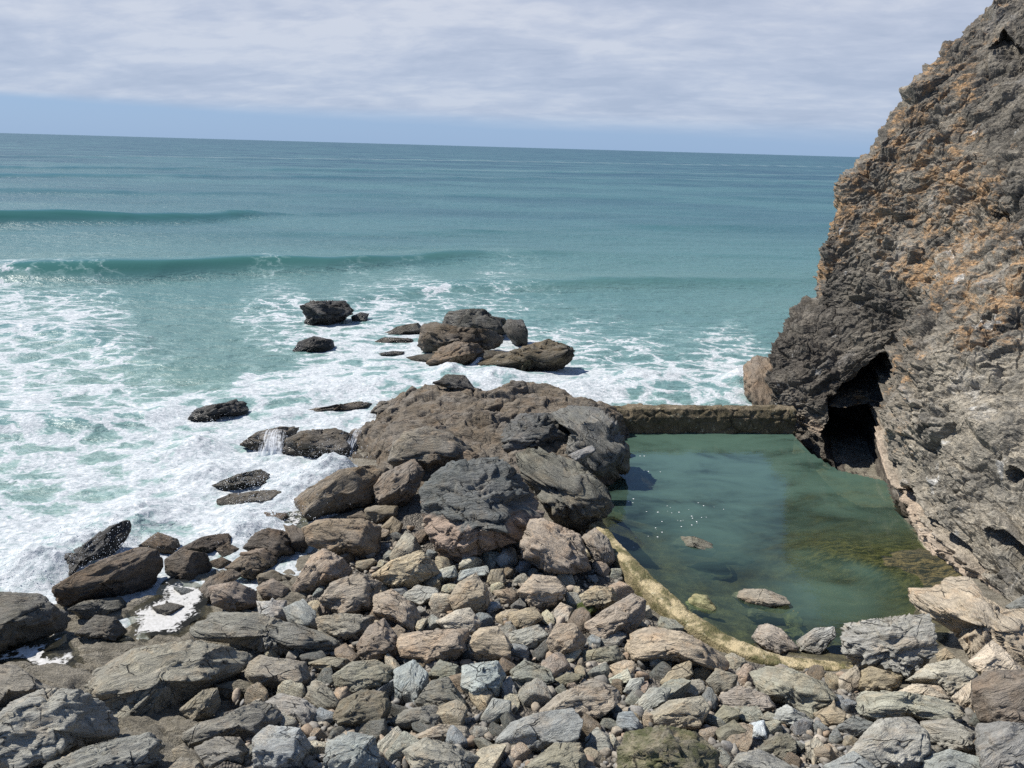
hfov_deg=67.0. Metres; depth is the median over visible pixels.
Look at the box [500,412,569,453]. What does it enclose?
boulder
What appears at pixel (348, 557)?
stone
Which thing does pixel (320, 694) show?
boulder
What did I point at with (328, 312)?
sea rock
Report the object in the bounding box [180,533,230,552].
boulder
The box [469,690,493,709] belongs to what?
stone
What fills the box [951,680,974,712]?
stone
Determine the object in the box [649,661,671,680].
stone
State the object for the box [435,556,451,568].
stone
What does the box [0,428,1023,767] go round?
shore ground
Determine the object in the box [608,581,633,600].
stone
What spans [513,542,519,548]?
stone
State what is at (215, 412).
sea rock
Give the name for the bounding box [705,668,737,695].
stone
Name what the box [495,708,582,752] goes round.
boulder
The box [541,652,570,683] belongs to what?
stone
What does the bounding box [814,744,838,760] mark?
stone
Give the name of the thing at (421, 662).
stone
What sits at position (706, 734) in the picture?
stone
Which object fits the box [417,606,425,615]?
stone
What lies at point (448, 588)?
stone
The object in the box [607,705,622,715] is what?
stone
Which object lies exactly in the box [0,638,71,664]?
foam pool
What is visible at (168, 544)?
boulder
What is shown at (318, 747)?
stone
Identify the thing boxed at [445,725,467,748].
stone
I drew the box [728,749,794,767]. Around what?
boulder
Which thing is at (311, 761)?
pebbles
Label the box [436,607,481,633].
boulder
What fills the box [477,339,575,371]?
sea rock
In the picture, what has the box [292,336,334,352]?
sea rock
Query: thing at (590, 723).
stone
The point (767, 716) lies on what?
stone
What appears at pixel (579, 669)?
stone
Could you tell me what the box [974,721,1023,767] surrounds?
boulder
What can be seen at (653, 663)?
stone
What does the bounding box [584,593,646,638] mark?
boulder
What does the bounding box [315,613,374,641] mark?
boulder
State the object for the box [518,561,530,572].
stone
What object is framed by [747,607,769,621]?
pool rock
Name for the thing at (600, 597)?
stone
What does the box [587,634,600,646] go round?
stone
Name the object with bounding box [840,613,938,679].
boulder
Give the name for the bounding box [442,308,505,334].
sea rock
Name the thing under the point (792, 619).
pool rock
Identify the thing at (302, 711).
rock slab
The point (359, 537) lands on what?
boulder
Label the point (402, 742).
stone
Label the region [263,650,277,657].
stone
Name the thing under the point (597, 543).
boulder
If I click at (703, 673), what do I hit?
stone
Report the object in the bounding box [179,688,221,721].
boulder
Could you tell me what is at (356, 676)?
boulder
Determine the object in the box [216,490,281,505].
sea rock
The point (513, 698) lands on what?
stone
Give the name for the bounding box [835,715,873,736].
stone
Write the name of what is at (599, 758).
stone
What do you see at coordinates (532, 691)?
stone
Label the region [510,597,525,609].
stone
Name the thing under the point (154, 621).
foam pool
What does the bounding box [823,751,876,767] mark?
boulder
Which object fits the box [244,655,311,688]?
boulder
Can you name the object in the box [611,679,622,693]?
stone
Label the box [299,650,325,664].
stone
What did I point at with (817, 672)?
stone
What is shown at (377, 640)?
boulder
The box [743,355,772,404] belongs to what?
sea rock
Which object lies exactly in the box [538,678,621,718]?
boulder
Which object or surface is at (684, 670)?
stone
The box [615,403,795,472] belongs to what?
pool wall
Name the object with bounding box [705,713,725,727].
stone
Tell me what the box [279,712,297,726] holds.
stone
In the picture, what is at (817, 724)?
stone
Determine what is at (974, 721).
stone
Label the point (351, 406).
sea rock
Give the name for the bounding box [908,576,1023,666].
rock ledge
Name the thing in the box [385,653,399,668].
stone
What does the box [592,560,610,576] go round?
stone
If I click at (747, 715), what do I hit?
stone
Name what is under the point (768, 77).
sky
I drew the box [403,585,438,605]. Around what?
stone
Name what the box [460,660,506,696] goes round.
boulder
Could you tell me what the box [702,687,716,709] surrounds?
stone
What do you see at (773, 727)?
stone
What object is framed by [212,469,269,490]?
sea rock
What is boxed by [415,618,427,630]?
stone
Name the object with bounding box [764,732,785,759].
stone
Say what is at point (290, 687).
stone
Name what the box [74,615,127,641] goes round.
boulder
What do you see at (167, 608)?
stone
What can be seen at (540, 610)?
stone
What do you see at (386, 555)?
stone
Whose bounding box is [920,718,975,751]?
boulder
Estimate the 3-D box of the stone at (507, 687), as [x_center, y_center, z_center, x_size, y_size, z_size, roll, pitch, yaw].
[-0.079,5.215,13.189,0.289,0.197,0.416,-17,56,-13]
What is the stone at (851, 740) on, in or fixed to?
on the shore ground
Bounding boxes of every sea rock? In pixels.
[64,520,131,575]
[188,399,248,421]
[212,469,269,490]
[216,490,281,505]
[240,426,298,449]
[264,510,287,519]
[282,428,355,457]
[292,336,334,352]
[300,300,353,324]
[309,401,371,411]
[351,312,368,321]
[370,401,393,414]
[375,337,413,342]
[379,351,404,355]
[385,323,420,334]
[406,350,508,364]
[417,322,503,352]
[426,341,483,365]
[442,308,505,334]
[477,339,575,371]
[502,319,527,346]
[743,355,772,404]
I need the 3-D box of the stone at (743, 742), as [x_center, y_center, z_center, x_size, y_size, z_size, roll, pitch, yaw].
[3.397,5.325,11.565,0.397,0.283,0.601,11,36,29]
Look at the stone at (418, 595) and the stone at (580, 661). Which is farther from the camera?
the stone at (418, 595)
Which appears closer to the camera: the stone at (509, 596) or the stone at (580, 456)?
the stone at (509, 596)
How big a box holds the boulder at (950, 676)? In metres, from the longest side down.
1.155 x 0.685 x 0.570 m
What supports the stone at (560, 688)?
on the shore ground
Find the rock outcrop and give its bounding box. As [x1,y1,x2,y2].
[350,380,657,518]
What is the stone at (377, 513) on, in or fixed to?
on the shore ground
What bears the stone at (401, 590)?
on the shore ground
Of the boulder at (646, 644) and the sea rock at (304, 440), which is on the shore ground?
the boulder at (646, 644)
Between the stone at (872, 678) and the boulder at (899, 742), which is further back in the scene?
the stone at (872, 678)
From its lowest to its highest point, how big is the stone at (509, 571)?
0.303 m
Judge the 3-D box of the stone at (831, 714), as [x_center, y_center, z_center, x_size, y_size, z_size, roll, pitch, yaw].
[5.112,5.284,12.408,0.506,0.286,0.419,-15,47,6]
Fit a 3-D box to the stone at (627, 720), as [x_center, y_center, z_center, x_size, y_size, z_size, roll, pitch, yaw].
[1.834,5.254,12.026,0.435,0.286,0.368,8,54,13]
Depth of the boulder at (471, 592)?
16.20 m
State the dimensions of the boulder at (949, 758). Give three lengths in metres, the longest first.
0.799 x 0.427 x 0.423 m
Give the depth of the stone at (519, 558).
18.63 m
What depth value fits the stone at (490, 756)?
10.85 m
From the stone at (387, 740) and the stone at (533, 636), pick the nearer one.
the stone at (387, 740)
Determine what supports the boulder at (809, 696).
on the shore ground
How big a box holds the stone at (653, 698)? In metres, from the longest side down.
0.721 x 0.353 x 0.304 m
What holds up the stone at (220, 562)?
on the shore ground
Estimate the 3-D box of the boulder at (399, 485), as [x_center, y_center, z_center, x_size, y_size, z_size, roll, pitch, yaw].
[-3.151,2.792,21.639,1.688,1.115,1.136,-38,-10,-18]
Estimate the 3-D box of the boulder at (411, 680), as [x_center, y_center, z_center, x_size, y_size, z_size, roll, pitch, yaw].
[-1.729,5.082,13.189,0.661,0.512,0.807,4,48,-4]
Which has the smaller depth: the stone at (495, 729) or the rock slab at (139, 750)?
the rock slab at (139, 750)
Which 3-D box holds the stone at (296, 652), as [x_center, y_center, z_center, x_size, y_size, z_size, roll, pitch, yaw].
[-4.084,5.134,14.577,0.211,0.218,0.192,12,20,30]
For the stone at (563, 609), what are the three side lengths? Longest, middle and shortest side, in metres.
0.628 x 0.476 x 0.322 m
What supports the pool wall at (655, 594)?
on the shore ground
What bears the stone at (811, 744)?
on the shore ground
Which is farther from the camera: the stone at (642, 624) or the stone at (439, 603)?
the stone at (439, 603)
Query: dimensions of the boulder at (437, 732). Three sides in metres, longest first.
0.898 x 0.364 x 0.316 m
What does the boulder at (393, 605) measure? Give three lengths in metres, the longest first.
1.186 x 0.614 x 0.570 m
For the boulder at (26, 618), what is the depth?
15.32 m
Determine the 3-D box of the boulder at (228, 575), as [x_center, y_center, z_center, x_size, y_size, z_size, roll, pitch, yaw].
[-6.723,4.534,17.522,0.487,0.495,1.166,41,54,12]
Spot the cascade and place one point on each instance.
(272, 450)
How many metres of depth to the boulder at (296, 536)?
19.52 m
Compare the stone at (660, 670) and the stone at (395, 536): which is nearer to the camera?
the stone at (660, 670)
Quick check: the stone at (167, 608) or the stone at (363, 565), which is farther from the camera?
the stone at (363, 565)
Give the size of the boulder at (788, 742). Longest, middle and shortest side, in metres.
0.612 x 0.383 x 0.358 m
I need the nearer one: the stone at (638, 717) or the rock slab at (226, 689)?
the stone at (638, 717)
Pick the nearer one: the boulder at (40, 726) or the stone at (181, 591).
the boulder at (40, 726)
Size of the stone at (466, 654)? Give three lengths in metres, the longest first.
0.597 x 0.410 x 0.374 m
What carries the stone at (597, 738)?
on the shore ground
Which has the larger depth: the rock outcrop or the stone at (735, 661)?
the rock outcrop
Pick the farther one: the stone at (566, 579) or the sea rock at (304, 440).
the sea rock at (304, 440)
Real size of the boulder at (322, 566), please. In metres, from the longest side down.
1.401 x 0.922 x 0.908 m
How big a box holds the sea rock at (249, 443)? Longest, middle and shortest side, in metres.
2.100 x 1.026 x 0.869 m
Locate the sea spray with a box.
[0,342,742,592]
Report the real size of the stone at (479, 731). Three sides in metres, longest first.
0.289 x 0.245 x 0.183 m
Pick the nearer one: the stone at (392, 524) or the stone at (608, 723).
the stone at (608, 723)
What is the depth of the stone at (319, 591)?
17.05 m
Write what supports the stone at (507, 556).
on the shore ground
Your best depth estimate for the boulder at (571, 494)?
20.12 m
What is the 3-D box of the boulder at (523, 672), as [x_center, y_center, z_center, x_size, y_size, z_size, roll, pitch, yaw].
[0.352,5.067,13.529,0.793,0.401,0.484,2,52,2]
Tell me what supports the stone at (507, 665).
on the shore ground
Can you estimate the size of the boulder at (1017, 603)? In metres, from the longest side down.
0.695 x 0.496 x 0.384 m
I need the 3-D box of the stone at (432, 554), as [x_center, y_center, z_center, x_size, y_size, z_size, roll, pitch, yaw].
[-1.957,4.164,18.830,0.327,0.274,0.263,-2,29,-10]
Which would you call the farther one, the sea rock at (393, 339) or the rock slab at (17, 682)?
the sea rock at (393, 339)
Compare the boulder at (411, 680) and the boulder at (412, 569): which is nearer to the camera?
the boulder at (411, 680)
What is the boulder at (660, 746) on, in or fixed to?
on the shore ground
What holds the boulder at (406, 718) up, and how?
on the shore ground
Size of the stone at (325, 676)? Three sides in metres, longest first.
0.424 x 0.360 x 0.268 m
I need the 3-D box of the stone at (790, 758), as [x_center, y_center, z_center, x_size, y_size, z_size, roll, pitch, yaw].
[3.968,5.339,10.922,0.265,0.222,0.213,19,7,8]
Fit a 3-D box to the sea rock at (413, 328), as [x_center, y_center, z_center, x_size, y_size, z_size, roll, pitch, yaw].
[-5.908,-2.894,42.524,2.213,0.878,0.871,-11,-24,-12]
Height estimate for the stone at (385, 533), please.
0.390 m
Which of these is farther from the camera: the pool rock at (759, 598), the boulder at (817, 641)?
the pool rock at (759, 598)
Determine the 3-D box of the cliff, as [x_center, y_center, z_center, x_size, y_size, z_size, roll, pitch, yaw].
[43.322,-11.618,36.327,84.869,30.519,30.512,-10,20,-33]
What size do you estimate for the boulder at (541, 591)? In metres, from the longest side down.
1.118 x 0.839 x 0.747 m
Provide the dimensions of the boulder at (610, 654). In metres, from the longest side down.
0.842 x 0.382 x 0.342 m
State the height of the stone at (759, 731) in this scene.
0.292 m
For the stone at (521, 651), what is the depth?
14.49 m
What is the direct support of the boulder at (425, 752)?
on the shore ground
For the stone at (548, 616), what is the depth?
15.98 m
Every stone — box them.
[152,600,183,615]
[161,577,177,584]
[169,757,203,767]
[171,743,189,759]
[173,586,193,599]
[210,557,230,568]
[216,541,238,556]
[244,682,268,704]
[244,744,252,760]
[256,570,290,584]
[256,578,289,600]
[256,598,286,620]
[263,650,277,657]
[276,679,305,696]
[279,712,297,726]
[282,599,317,629]
[293,649,299,659]
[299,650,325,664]
[308,600,320,616]
[308,656,348,671]
[309,740,325,754]
[310,727,327,741]
[312,586,324,597]
[313,707,333,722]
[317,667,333,684]
[320,604,332,615]
[328,725,345,738]
[334,643,359,662]
[334,686,351,700]
[339,552,353,564]
[347,511,366,519]
[355,559,375,571]
[358,717,387,742]
[364,505,398,522]
[369,606,382,619]
[375,679,394,698]
[376,560,386,567]
[377,726,401,752]
[379,584,387,592]
[379,756,388,767]
[381,516,402,533]
[381,528,389,539]
[383,550,391,560]
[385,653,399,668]
[385,731,418,762]
[389,532,401,541]
[390,704,407,716]
[393,625,405,637]
[394,587,407,596]
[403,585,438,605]
[411,719,434,732]
[414,529,426,542]
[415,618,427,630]
[416,659,426,667]
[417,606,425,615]
[423,565,457,583]
[425,579,440,589]
[426,549,437,559]
[428,614,439,628]
[429,593,452,612]
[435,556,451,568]
[436,699,467,725]
[441,583,455,593]
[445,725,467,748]
[448,577,457,582]
[449,566,489,582]
[449,673,463,691]
[454,450,479,460]
[458,649,474,660]
[459,556,482,569]
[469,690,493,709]
[473,726,487,737]
[473,738,491,748]
[473,744,506,767]
[476,612,493,626]
[480,550,499,568]
[480,698,511,724]
[485,601,501,612]
[486,568,506,584]
[488,722,503,736]
[490,582,505,593]
[493,587,519,604]
[495,547,517,567]
[495,609,518,624]
[499,624,516,634]
[499,657,515,675]
[500,565,515,578]
[500,711,515,728]
[501,676,517,698]
[504,693,519,713]
[508,606,542,629]
[508,624,548,648]
[509,742,531,762]
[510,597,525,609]
[511,643,529,660]
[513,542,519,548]
[513,573,527,585]
[513,681,522,691]
[517,555,523,560]
[517,678,551,706]
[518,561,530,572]
[527,567,539,574]
[532,639,548,662]
[536,607,544,613]
[541,609,554,624]
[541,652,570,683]
[551,602,572,622]
[553,672,584,687]
[555,683,566,693]
[556,573,574,585]
[564,592,581,607]
[564,648,581,662]
[566,682,576,689]
[567,445,595,463]
[567,607,591,633]
[573,586,580,592]
[574,665,585,675]
[577,602,597,615]
[577,658,584,666]
[578,714,601,741]
[579,585,617,609]
[584,727,612,751]
[584,747,607,767]
[586,574,597,582]
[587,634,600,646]
[587,662,609,678]
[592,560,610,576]
[600,718,616,730]
[601,631,626,646]
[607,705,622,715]
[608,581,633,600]
[609,568,622,579]
[609,660,634,674]
[609,668,631,683]
[609,734,619,749]
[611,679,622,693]
[616,711,642,731]
[623,677,643,694]
[625,693,639,705]
[634,704,641,720]
[635,687,670,711]
[637,621,647,628]
[641,681,648,692]
[642,711,654,726]
[644,605,652,617]
[649,659,673,667]
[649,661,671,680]
[657,616,684,630]
[660,659,693,683]
[660,678,690,700]
[685,679,705,697]
[693,667,710,681]
[698,726,717,740]
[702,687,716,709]
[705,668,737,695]
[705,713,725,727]
[714,705,740,723]
[716,720,746,741]
[717,747,731,767]
[725,652,745,668]
[726,722,752,751]
[734,705,762,723]
[736,663,754,685]
[749,720,767,739]
[759,711,786,725]
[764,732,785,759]
[765,719,782,736]
[773,704,813,727]
[783,752,802,766]
[790,718,812,735]
[796,741,804,752]
[805,737,823,764]
[807,665,824,679]
[813,700,845,726]
[813,720,829,732]
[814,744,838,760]
[824,672,838,689]
[829,729,842,743]
[835,694,843,708]
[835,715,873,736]
[838,665,860,692]
[841,699,860,716]
[842,735,857,745]
[858,666,902,691]
[931,743,943,752]
[935,648,956,661]
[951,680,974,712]
[969,712,985,725]
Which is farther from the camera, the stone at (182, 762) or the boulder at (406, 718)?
the boulder at (406, 718)
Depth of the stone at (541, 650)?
14.59 m
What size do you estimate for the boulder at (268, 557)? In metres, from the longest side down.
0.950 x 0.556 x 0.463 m
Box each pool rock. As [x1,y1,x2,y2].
[672,536,713,557]
[685,594,715,616]
[689,562,735,580]
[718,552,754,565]
[731,589,790,608]
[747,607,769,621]
[782,610,803,629]
[784,626,804,639]
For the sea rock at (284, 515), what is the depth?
21.09 m
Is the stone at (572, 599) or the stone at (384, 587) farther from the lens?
the stone at (384, 587)
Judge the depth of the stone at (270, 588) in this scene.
17.13 m
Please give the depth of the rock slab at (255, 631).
14.68 m
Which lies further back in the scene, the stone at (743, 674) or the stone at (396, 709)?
the stone at (743, 674)
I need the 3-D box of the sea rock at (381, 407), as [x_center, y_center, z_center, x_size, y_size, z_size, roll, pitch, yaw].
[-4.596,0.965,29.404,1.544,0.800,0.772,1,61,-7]
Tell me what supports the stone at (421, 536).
on the shore ground
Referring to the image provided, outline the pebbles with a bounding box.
[232,521,974,767]
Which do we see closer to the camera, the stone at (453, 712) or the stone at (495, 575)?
the stone at (453, 712)
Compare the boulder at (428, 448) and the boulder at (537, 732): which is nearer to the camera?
the boulder at (537, 732)
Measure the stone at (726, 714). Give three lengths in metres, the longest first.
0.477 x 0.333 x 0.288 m
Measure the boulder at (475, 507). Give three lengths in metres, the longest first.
3.097 x 2.634 x 2.621 m
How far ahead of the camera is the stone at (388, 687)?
13.12 m
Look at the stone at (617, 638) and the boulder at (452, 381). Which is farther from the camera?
the boulder at (452, 381)
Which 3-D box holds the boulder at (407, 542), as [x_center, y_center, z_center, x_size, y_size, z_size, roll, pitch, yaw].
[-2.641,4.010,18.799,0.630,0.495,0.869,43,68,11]
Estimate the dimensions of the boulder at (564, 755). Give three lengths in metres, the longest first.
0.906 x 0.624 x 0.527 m
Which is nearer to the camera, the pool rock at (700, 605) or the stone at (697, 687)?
the stone at (697, 687)
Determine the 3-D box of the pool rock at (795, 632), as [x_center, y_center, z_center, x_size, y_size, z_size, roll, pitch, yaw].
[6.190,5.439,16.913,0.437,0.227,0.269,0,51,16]
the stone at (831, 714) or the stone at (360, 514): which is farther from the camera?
the stone at (360, 514)
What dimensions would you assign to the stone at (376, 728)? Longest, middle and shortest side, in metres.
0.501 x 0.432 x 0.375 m
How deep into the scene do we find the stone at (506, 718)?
12.04 m
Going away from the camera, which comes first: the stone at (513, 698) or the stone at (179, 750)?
the stone at (179, 750)
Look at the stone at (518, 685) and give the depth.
13.33 m
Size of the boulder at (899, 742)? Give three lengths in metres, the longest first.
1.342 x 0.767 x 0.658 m
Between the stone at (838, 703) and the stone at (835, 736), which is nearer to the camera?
the stone at (835, 736)
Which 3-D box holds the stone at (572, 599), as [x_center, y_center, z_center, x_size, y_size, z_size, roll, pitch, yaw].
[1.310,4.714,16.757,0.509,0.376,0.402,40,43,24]
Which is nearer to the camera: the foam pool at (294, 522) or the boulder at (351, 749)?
the boulder at (351, 749)
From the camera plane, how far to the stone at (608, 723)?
11.94 m
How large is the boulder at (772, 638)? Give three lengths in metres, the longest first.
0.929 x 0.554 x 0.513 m
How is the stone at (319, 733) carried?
on the shore ground
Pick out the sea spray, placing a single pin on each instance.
(206, 509)
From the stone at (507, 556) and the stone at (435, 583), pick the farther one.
the stone at (507, 556)
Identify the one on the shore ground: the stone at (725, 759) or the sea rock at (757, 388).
the stone at (725, 759)
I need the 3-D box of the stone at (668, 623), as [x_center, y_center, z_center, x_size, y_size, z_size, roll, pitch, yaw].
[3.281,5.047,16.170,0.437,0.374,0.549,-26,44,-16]
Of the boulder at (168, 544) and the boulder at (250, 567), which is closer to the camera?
the boulder at (250, 567)
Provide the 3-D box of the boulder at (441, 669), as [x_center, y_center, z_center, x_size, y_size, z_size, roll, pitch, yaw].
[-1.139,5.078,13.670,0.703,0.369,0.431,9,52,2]
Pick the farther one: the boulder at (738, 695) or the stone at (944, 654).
the stone at (944, 654)
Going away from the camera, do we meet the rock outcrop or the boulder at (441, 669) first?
the boulder at (441, 669)
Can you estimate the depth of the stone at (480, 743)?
11.36 m
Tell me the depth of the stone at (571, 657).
14.46 m
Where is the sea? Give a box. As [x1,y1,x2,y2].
[0,133,859,639]
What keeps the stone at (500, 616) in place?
on the shore ground
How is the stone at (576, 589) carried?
on the shore ground
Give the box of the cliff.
[764,0,1023,601]
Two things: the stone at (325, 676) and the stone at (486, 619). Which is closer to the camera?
the stone at (325, 676)
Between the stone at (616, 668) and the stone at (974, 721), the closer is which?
the stone at (974, 721)
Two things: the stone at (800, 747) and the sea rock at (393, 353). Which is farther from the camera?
the sea rock at (393, 353)
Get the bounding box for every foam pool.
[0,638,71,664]
[134,582,201,635]
[286,511,301,523]
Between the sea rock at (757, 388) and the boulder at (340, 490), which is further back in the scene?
the sea rock at (757, 388)
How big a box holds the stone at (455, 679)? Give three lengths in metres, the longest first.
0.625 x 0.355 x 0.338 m
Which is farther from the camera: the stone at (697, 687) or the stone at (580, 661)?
the stone at (580, 661)
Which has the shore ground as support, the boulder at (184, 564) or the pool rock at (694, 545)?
the boulder at (184, 564)
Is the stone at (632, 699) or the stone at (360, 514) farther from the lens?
the stone at (360, 514)
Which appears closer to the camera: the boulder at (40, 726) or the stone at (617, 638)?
the boulder at (40, 726)
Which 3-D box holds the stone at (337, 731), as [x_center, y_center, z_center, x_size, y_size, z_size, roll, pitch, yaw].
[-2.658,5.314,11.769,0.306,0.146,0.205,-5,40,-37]
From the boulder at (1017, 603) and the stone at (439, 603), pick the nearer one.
the boulder at (1017, 603)
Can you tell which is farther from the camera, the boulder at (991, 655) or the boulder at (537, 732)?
the boulder at (991, 655)
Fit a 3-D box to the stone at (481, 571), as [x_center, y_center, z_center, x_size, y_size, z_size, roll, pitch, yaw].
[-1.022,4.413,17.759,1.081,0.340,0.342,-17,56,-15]
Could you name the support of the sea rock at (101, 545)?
on the shore ground
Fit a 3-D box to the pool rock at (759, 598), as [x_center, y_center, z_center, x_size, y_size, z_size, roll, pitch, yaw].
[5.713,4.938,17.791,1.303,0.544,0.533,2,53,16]
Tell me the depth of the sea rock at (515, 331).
40.18 m
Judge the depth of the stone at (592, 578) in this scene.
17.79 m
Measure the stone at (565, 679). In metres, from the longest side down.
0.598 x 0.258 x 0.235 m
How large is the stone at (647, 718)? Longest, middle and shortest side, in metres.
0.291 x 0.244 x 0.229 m
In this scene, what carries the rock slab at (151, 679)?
on the shore ground
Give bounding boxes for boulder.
[0,591,70,653]
[0,688,119,767]
[51,547,163,606]
[67,597,126,618]
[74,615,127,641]
[138,532,180,553]
[164,549,211,580]
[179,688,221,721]
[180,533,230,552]
[194,736,248,767]
[195,569,241,605]
[208,581,257,611]
[224,555,269,579]
[239,548,277,566]
[243,527,294,557]
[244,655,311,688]
[251,725,311,767]
[283,524,308,552]
[291,548,352,594]
[294,465,389,520]
[301,518,381,557]
[304,679,338,709]
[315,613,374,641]
[318,573,381,613]
[322,731,379,767]
[331,659,393,693]
[333,689,391,728]
[356,618,397,660]
[371,550,439,588]
[372,589,421,631]
[373,459,424,505]
[387,426,471,471]
[387,705,440,729]
[389,530,421,560]
[393,660,428,704]
[396,628,469,662]
[402,737,479,767]
[413,677,466,706]
[414,724,470,741]
[419,456,544,562]
[429,659,460,679]
[432,374,474,390]
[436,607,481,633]
[448,573,490,613]
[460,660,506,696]
[467,626,511,660]
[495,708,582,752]
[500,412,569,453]
[510,660,554,684]
[515,447,614,532]
[516,574,567,608]
[519,518,590,574]
[523,742,587,767]
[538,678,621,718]
[546,623,586,654]
[552,405,629,479]
[580,645,624,663]
[582,528,615,565]
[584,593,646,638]
[616,724,719,767]
[624,626,729,670]
[649,696,710,729]
[719,685,776,712]
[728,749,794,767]
[749,666,838,718]
[751,623,798,653]
[756,733,796,758]
[796,626,836,654]
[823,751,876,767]
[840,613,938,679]
[848,716,931,767]
[855,690,964,721]
[899,683,950,699]
[905,658,977,694]
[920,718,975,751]
[922,749,980,767]
[968,640,1021,674]
[970,669,1023,722]
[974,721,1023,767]
[1005,595,1023,608]
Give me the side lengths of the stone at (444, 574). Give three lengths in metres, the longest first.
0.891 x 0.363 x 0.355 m
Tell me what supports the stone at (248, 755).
on the shore ground
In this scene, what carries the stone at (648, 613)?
on the shore ground
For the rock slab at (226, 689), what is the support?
on the shore ground
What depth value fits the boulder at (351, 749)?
10.58 m
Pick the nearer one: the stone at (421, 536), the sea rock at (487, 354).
the stone at (421, 536)
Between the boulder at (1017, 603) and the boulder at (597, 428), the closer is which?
the boulder at (1017, 603)
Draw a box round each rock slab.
[0,664,61,706]
[43,732,164,767]
[84,639,252,718]
[181,700,282,744]
[189,612,343,655]
[212,679,252,698]
[265,693,317,725]
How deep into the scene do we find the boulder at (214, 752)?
10.88 m
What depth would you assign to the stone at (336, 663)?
14.06 m
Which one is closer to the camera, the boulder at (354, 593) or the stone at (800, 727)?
the stone at (800, 727)
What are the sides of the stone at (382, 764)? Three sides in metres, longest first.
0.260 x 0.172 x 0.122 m
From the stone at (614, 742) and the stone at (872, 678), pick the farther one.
the stone at (872, 678)
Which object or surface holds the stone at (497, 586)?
on the shore ground
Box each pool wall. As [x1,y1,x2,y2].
[589,521,855,670]
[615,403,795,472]
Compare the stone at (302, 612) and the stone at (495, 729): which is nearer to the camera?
the stone at (495, 729)
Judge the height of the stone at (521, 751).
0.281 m
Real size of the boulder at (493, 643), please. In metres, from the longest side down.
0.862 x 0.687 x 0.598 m
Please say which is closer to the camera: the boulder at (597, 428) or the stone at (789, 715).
the stone at (789, 715)
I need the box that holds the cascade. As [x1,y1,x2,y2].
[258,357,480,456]
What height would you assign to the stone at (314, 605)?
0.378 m
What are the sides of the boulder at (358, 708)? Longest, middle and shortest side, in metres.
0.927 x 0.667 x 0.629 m
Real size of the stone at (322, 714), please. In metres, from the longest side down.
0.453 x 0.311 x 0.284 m
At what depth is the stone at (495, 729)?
11.79 m
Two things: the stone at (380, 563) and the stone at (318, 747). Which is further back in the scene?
the stone at (380, 563)
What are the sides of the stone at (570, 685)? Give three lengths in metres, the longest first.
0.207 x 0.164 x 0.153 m
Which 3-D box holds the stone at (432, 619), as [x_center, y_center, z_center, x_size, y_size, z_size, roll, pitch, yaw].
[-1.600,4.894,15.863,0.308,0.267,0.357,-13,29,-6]
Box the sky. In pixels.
[0,0,992,156]
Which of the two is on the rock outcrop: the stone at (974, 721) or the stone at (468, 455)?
the stone at (468, 455)
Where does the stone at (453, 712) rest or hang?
on the shore ground
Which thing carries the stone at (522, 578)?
on the shore ground
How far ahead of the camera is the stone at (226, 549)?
19.38 m
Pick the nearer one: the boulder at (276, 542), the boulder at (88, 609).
the boulder at (88, 609)
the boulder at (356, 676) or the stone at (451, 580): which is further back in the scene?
the stone at (451, 580)
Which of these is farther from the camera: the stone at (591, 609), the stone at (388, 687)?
the stone at (591, 609)
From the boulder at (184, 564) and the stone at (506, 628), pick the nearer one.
the stone at (506, 628)
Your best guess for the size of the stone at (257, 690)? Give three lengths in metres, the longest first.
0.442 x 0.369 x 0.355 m
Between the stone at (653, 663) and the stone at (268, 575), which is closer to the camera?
the stone at (653, 663)
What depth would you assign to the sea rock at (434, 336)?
38.03 m
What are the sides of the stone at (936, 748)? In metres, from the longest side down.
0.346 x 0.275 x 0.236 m
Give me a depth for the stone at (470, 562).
18.14 m
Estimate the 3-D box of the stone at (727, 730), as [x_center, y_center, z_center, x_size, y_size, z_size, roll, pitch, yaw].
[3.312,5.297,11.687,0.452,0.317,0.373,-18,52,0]
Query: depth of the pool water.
23.81 m
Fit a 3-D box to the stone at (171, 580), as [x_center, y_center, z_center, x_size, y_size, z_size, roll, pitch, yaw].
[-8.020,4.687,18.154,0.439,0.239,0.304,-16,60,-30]
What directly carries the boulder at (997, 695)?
on the shore ground
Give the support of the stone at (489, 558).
on the shore ground
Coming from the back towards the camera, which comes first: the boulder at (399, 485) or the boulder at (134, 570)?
the boulder at (399, 485)
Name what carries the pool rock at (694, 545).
in the pool water
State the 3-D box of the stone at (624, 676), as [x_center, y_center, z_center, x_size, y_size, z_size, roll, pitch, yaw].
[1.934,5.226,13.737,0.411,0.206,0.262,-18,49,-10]
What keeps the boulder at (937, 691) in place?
on the shore ground
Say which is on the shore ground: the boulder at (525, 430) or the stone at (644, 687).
the stone at (644, 687)
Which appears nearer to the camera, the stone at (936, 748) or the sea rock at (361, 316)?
the stone at (936, 748)
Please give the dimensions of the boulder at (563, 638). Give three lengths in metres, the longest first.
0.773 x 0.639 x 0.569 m
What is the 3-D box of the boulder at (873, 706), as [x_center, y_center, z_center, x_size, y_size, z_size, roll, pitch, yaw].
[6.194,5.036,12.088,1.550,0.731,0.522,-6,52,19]
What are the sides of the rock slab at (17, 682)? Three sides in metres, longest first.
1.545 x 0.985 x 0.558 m
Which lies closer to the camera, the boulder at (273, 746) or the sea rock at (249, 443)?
the boulder at (273, 746)
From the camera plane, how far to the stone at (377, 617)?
15.88 m
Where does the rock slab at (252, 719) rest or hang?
on the shore ground
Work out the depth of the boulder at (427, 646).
14.21 m
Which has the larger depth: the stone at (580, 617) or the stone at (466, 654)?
the stone at (580, 617)

